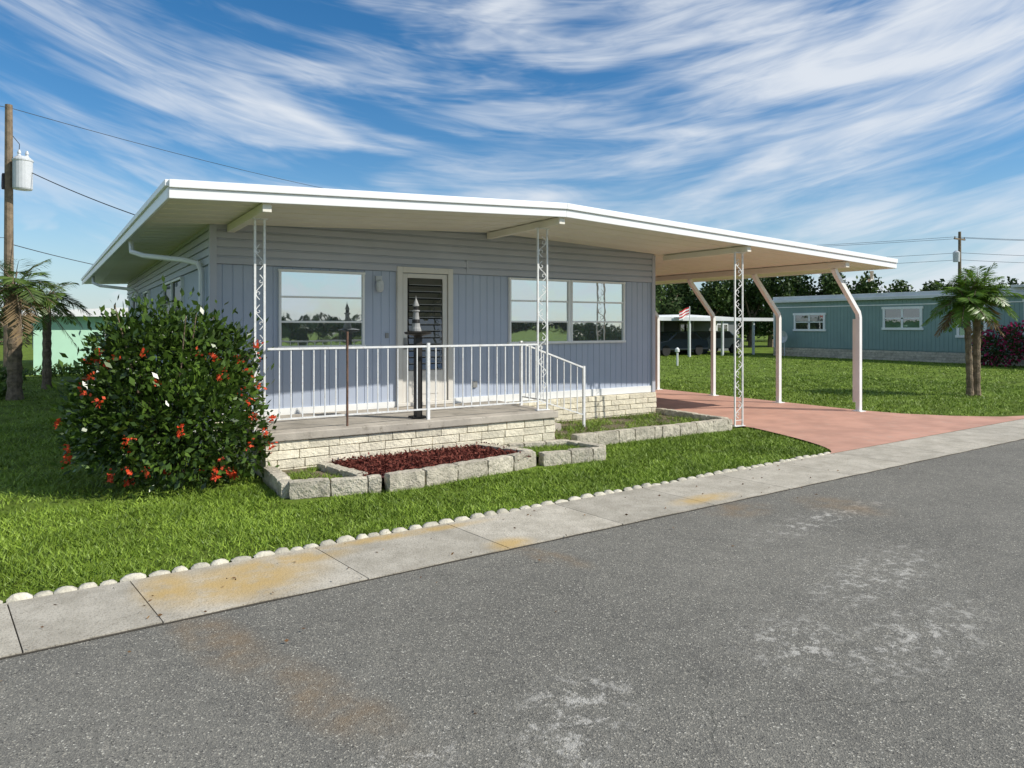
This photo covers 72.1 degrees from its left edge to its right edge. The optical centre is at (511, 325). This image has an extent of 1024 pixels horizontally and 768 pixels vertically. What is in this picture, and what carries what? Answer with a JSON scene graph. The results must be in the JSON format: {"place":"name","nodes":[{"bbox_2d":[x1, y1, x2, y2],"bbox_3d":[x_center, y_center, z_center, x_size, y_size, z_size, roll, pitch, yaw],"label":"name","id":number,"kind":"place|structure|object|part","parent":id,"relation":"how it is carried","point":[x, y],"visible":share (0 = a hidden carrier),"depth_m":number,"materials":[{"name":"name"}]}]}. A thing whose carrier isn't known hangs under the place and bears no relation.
{"place":"outdoors","nodes":[
{"label":"outdoors","id":0,"kind":"place"},
{"bbox_2d":[33,316,125,374],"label":"walls","id":1,"kind":"structure","parent":0,"point":[61,342],"depth_m":26.34,"materials":[{"name":"green paint"}]},
{"bbox_2d":[22,307,127,317],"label":"roof","id":2,"kind":"structure","parent":1,"relation":"on","point":[76,312],"depth_m":26.45,"materials":[{"name":"white paint"}]},
{"bbox_2d":[0,439,1023,767],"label":"road","id":3,"kind":"structure","parent":0,"point":[874,619],"depth_m":3.83,"materials":[{"name":"grey asphalt"}]},
{"bbox_2d":[1,459,900,713],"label":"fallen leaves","id":4,"kind":"object","parent":3,"relation":"on","point":[160,614],"visible":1,"depth_m":4.96,"materials":[{"name":"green plant"}]},
{"bbox_2d":[0,419,1023,657],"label":"concrete gutter","id":5,"kind":"object","parent":3,"relation":"on","point":[82,614],"visible":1,"depth_m":5.61,"materials":[{"name":"grey concrete"}]},
{"bbox_2d":[0,439,1022,658],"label":"gutter joints","id":6,"kind":"object","parent":5,"relation":"on","point":[162,623],"depth_m":4.93,"materials":[{"name":"grey concrete"}]},
{"bbox_2d":[0,332,1023,602],"bbox_3d":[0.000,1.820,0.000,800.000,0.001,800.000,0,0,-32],"label":"ground","id":7,"kind":"structure","parent":0,"point":[762,348],"depth_m":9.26,"materials":[{"name":"green plant"}]},
{"bbox_2d":[1,104,33,375],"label":"utility pole","id":8,"kind":"object","parent":7,"relation":"on","point":[17,174],"visible":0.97,"depth_m":23.92,"materials":[{"name":"brown wood"}]},
{"bbox_2d":[0,257,76,400],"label":"palm tree","id":9,"kind":"object","parent":7,"relation":"on","point":[14,294],"visible":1,"depth_m":17.05,"materials":[{"name":"green plant"}]},
{"bbox_2d":[7,281,91,389],"bbox_3d":[-13.191,0.274,20.030,2.151,3.091,1.961,0,0,-32],"label":"palm tree","id":10,"kind":"object","parent":7,"relation":"on","point":[46,359],"visible":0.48,"depth_m":19.96,"materials":[{"name":"green plant"}]},
{"bbox_2d":[0,362,110,398],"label":"shrub","id":11,"kind":"object","parent":7,"relation":"on","point":[55,372],"visible":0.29,"depth_m":24.62,"materials":[{"name":"green plant"}]},
{"bbox_2d":[42,275,279,491],"bbox_3d":[-3.942,0.680,8.063,2.432,2.484,2.341,0,0,-32],"label":"flowering bush","id":12,"kind":"object","parent":7,"relation":"on","point":[188,382],"visible":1,"depth_m":7.69,"materials":[{"name":"green plant"}]},
{"bbox_2d":[262,462,381,498],"bbox_3d":[-2.167,1.727,7.927,1.033,0.186,1.292,0,0,-32],"label":"block planter","id":13,"kind":"object","parent":7,"relation":"on","point":[351,481],"visible":0.96,"depth_m":7.55,"materials":[{"name":"stone"}]},
{"bbox_2d":[236,401,560,476],"bbox_3d":[-1.289,1.550,10.271,4.970,0.540,1.725,0,0,-32],"label":"front porch","id":14,"kind":"object","parent":7,"relation":"on","point":[308,442],"visible":0.7,"depth_m":9.36,"materials":[{"name":"concrete"}]},
{"bbox_2d":[252,217,267,432],"bbox_3d":[-3.018,-0.002,8.413,0.170,2.553,0.080,0,0,-32],"label":"wrought iron post","id":15,"kind":"object","parent":14,"relation":"on","point":[264,301],"visible":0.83,"depth_m":8.43,"materials":[{"name":"white metal"}]},
{"bbox_2d":[404,298,431,418],"bbox_3d":[-1.296,0.429,9.694,0.380,1.698,0.370,0,0,-32],"label":"lighthouse ornament","id":16,"kind":"object","parent":14,"relation":"on","point":[416,332],"visible":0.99,"depth_m":9.65,"materials":[{"name":"black metal"}]},
{"bbox_2d":[396,266,452,406],"bbox_3d":[-1.388,0.177,11.277,0.980,2.195,0.110,0,0,-32],"label":"door frame","id":17,"kind":"object","parent":14,"relation":"on","point":[403,274],"visible":0.89,"depth_m":11.27,"materials":[{"name":"white wood"}]},
{"bbox_2d":[407,278,441,370],"bbox_3d":[-1.392,-0.015,11.282,0.620,1.470,0.054,0,0,-32],"label":"door jalousie","id":18,"kind":"object","parent":17,"relation":"in","point":[426,294],"depth_m":11.29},
{"bbox_2d":[267,332,584,426],"bbox_3d":[-0.844,0.950,10.175,5.400,1.740,0.793,0,0,-32],"label":"porch railing","id":19,"kind":"object","parent":14,"relation":"on","point":[521,344],"visible":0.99,"depth_m":9.61,"materials":[{"name":"metal"}]},
{"bbox_2d":[535,227,549,410],"bbox_3d":[0.457,-0.092,10.570,0.230,2.734,0.080,0,0,-32],"label":"wrought iron post","id":20,"kind":"object","parent":14,"relation":"on","point":[546,321],"visible":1,"depth_m":10.57,"materials":[{"name":"white metal"}]},
{"bbox_2d":[150,264,648,401],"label":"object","id":21,"kind":"object","parent":7,"relation":"on","point":[395,271],"visible":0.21,"depth_m":11.86,"materials":[{"name":"blue"}]},
{"bbox_2d":[156,392,656,456],"bbox_3d":[-4.721,1.573,18.217,8.284,0.495,15.379,0,0,-32],"label":"brick skirting","id":22,"kind":"object","parent":21,"relation":"on","point":[600,406],"visible":0.12,"depth_m":13.21,"materials":[{"name":"beige brick"}]},
{"bbox_2d":[209,386,651,426],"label":"base trim","id":23,"kind":"structure","parent":22,"relation":"on","point":[509,397],"depth_m":11.89,"materials":[{"name":"white paint"}]},
{"bbox_2d":[128,264,650,416],"bbox_3d":[-6.506,0.240,15.102,7.204,2.160,17.321,0,0,-61],"label":"vertical siding","id":24,"kind":"object","parent":23,"relation":"on","point":[480,309],"visible":0.3,"depth_m":11.61,"materials":[{"name":"blue metal"}]},
{"bbox_2d":[132,277,183,321],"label":"side window frames","id":25,"kind":"structure","parent":24,"relation":"attached to","point":[171,282],"depth_m":13.07,"materials":[{"name":"white paint"}]},
{"bbox_2d":[134,280,180,324],"bbox_3d":[-8.339,-0.230,16.145,0.120,1.100,10.120,0,0,-32],"label":"side window glass","id":26,"kind":"object","parent":25,"relation":"attached to","point":[176,289],"visible":0.14,"depth_m":12.90,"materials":[{"name":"glass"}]},
{"bbox_2d":[375,276,383,291],"bbox_3d":[-2.037,-0.635,10.824,0.120,0.250,0.140,0,0,-32],"label":"porch light","id":27,"kind":"object","parent":24,"relation":"attached to","point":[379,285],"visible":1,"depth_m":10.78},
{"bbox_2d":[127,224,653,298],"bbox_3d":[-6.519,-1.220,15.094,7.235,0.750,17.393,0,0,-61],"label":"lap siding","id":28,"kind":"object","parent":24,"relation":"on","point":[362,249],"visible":0.83,"depth_m":11.39,"materials":[{"name":"grey metal"}]},
{"bbox_2d":[385,333,476,386],"bbox_3d":[-1.277,0.580,11.371,1.630,0.920,0.030,0,0,-32],"label":"doorbell and socket","id":29,"kind":"object","parent":24,"relation":"attached to","point":[474,383],"visible":1,"depth_m":11.76,"materials":[{"name":"grey plastic"}]},
{"bbox_2d":[277,269,625,347],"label":"window frames","id":30,"kind":"structure","parent":24,"relation":"attached to","point":[570,302],"depth_m":12.12,"materials":[{"name":"white metal"}]},
{"bbox_2d":[281,271,622,345],"bbox_3d":[-0.590,-0.246,11.801,6.440,1.088,0.009,0,0,-32],"label":"window glass","id":31,"kind":"object","parent":30,"relation":"in","point":[313,309],"visible":0.98,"depth_m":12.18,"materials":[{"name":"clear glass"}]},
{"bbox_2d":[92,240,873,443],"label":"downspouts","id":32,"kind":"object","parent":24,"relation":"attached to","point":[201,283],"visible":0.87,"depth_m":10.90,"materials":[{"name":"white paint"}]},
{"bbox_2d":[208,224,654,420],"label":"corner trim","id":33,"kind":"structure","parent":21,"relation":"attached to","point":[212,263],"depth_m":9.59,"materials":[{"name":"blue"}]},
{"bbox_2d":[84,198,888,283],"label":"roof deck","id":34,"kind":"structure","parent":21,"relation":"on","point":[104,270],"depth_m":11.25,"materials":[{"name":"white metal"}]},
{"bbox_2d":[101,203,873,283],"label":"roof pan seams","id":35,"kind":"object","parent":34,"relation":"attached to","point":[121,277],"visible":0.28,"depth_m":11.13,"materials":[{"name":"white metal"}]},
{"bbox_2d":[81,179,897,284],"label":"fascia","id":36,"kind":"structure","parent":34,"relation":"attached to","point":[166,190],"depth_m":9.38,"materials":[{"name":"white metal"}]},
{"bbox_2d":[227,203,848,281],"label":"roof beams","id":37,"kind":"structure","parent":34,"relation":"attached to","point":[246,219],"depth_m":13.00,"materials":[{"name":"white metal"}]},
{"bbox_2d":[0,452,829,604],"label":"edging stones","id":38,"kind":"object","parent":7,"relation":"on","point":[62,589],"visible":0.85,"depth_m":5.87,"materials":[{"name":"white stone"}]},
{"bbox_2d":[329,442,535,491],"bbox_3d":[-0.896,1.704,8.727,2.540,0.232,1.411,0,0,-32],"label":"block planter","id":39,"kind":"object","parent":7,"relation":"on","point":[410,469],"visible":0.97,"depth_m":8.51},
{"bbox_2d":[0,276,1023,344],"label":"distant tree line","id":40,"kind":"object","parent":7,"relation":"on","point":[1010,282],"depth_m":70.95,"materials":[{"name":"green plant"}]},
{"bbox_2d":[506,439,605,466],"bbox_3d":[0.602,1.729,9.666,1.175,0.182,1.058,0,0,-32],"label":"block planter","id":41,"kind":"object","parent":7,"relation":"on","point":[591,451],"visible":0.81,"depth_m":9.35,"materials":[{"name":"stone"}]},
{"bbox_2d":[554,408,732,444],"bbox_3d":[1.892,1.718,12.108,3.671,0.205,1.982,0,0,-32],"label":"block planter","id":42,"kind":"object","parent":7,"relation":"on","point":[708,423],"visible":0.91,"depth_m":11.56,"materials":[{"name":"stone"}]},
{"bbox_2d":[675,347,679,365],"bbox_3d":[7.425,1.410,31.597,0.200,0.820,0.190,0,0,-32],"label":"marker post","id":43,"kind":"object","parent":7,"relation":"on","point":[677,349],"visible":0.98,"depth_m":31.55,"materials":[{"name":"white paint"}]},
{"bbox_2d":[660,331,708,355],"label":"parked car","id":44,"kind":"object","parent":7,"relation":"on","point":[671,341],"visible":0.63,"depth_m":42.14,"materials":[{"name":"paint"}]},
{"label":"side windows","id":45,"kind":"part","parent":44,"relation":"part of","materials":[{"name":"black glass"}]},
{"bbox_2d":[679,306,689,356],"bbox_3d":[9.730,0.370,39.697,0.874,2.900,0.123,0,0,-37],"label":"flag pole","id":46,"kind":"object","parent":7,"relation":"on","point":[685,312],"visible":0.99,"depth_m":39.87,"materials":[{"name":"white metal"}]},
{"bbox_2d":[660,321,736,351],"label":"walls","id":47,"kind":"structure","parent":7,"relation":"on","point":[698,325],"depth_m":48.75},
{"bbox_2d":[659,315,736,317],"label":"roof","id":48,"kind":"structure","parent":47,"relation":"on","point":[690,316],"depth_m":47.94,"materials":[{"name":"white metal"}]},
{"bbox_2d":[679,323,727,330],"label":"window trim","id":49,"kind":"structure","parent":47,"relation":"attached to","point":[687,323],"depth_m":48.06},
{"bbox_2d":[681,324,727,330],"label":"window panes","id":50,"kind":"object","parent":49,"relation":"in","point":[684,327],"visible":0.2,"depth_m":48.03,"materials":[{"name":"glass"}]},
{"bbox_2d":[683,331,740,353],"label":"parked car","id":51,"kind":"object","parent":7,"relation":"on","point":[729,340],"visible":0.35,"depth_m":45.43,"materials":[{"name":"paint"}]},
{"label":"side windows","id":52,"kind":"part","parent":51,"relation":"part of","materials":[{"name":"black glass"}]},
{"bbox_2d":[659,317,772,356],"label":"open carport","id":53,"kind":"object","parent":7,"relation":"on","point":[693,319],"visible":0.32,"depth_m":42.07,"materials":[{"name":"white metal"}]},
{"bbox_2d":[781,331,787,355],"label":"dish antenna","id":54,"kind":"object","parent":7,"relation":"on","point":[784,336],"visible":0.76,"depth_m":41.06,"materials":[{"name":"grey metal"}]},
{"bbox_2d":[655,271,995,346],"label":"background trees","id":55,"kind":"object","parent":7,"relation":"on","point":[674,299],"visible":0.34,"depth_m":58.09,"materials":[{"name":"green plant"}]},
{"bbox_2d":[773,347,1023,365],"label":"skirting","id":56,"kind":"object","parent":7,"relation":"on","point":[940,357],"visible":0.7,"depth_m":36.47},
{"bbox_2d":[775,295,1023,354],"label":"walls","id":57,"kind":"structure","parent":7,"relation":"on","point":[837,333],"depth_m":37.08,"materials":[{"name":"teal metal"}]},
{"bbox_2d":[796,306,983,334],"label":"windows","id":58,"kind":"structure","parent":57,"relation":"attached to","point":[896,313],"depth_m":36.15,"materials":[{"name":"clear glass"}]},
{"bbox_2d":[773,284,1023,302],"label":"roof","id":59,"kind":"structure","parent":57,"relation":"on","point":[1019,289],"depth_m":36.75,"materials":[{"name":"white metal"}]},
{"bbox_2d":[773,299,1023,346],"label":"trim","id":60,"kind":"structure","parent":57,"relation":"attached to","point":[920,318],"depth_m":36.42,"materials":[{"name":"white paint"}]},
{"bbox_2d":[953,232,965,278],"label":"utility pole","id":61,"kind":"object","parent":7,"relation":"on","point":[956,256],"visible":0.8,"depth_m":59.89,"materials":[{"name":"brown wood"}]},
{"bbox_2d":[0,106,1023,264],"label":"overhead wires","id":62,"kind":"object","parent":61,"relation":"attached to","point":[319,187],"visible":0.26,"depth_m":30.53,"materials":[{"name":"black rubber"}]},
{"bbox_2d":[920,262,1023,395],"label":"palm tree","id":63,"kind":"object","parent":7,"relation":"on","point":[966,303],"visible":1,"depth_m":18.12,"materials":[{"name":"green plant"}]},
{"bbox_2d":[971,320,1023,366],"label":"bougainvillea bush","id":64,"kind":"object","parent":7,"relation":"on","point":[1012,342],"visible":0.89,"depth_m":30.52,"materials":[{"name":"purple plant"}]},
{"bbox_2d":[0,0,1023,325],"label":"sky","id":65,"kind":"structure","parent":0,"point":[824,123],"materials":[{"name":"blue"}]},
{"bbox_2d":[655,389,1023,453],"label":"driveway","id":66,"kind":"structure","parent":0,"point":[836,430],"depth_m":13.23,"materials":[{"name":"concrete"}]},
{"bbox_2d":[655,310,662,389],"bbox_3d":[3.722,0.311,19.417,1.007,2.963,0.200,0,0,-32],"label":"carport post","id":67,"kind":"object","parent":66,"relation":"on","point":[657,352],"visible":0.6,"depth_m":19.61,"materials":[{"name":"white metal"}]},
{"bbox_2d":[687,279,718,395],"bbox_3d":[4.794,0.311,17.728,1.007,2.963,0.200,0,0,-32],"label":"carport post","id":68,"kind":"object","parent":66,"relation":"on","point":[696,291],"visible":1,"depth_m":17.91,"materials":[{"name":"white metal"}]},
{"bbox_2d":[732,252,744,426],"bbox_3d":[4.021,0.250,12.477,0.260,3.079,0.080,0,0,-32],"label":"wrought iron post","id":69,"kind":"object","parent":66,"relation":"on","point":[735,334],"visible":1,"depth_m":12.47,"materials":[{"name":"white metal"}]},
{"bbox_2d":[751,274,784,402],"bbox_3d":[5.838,0.311,16.082,1.007,2.963,0.200,0,0,-32],"label":"carport post","id":70,"kind":"object","parent":66,"relation":"on","point":[766,295],"visible":1,"depth_m":16.25,"materials":[{"name":"white metal"}]},
{"bbox_2d":[831,268,865,411],"bbox_3d":[6.883,0.311,14.435,1.007,2.963,0.200,0,0,-32],"label":"carport post","id":71,"kind":"object","parent":66,"relation":"on","point":[846,292],"visible":1,"depth_m":14.61,"materials":[{"name":"white metal"}]}
]}

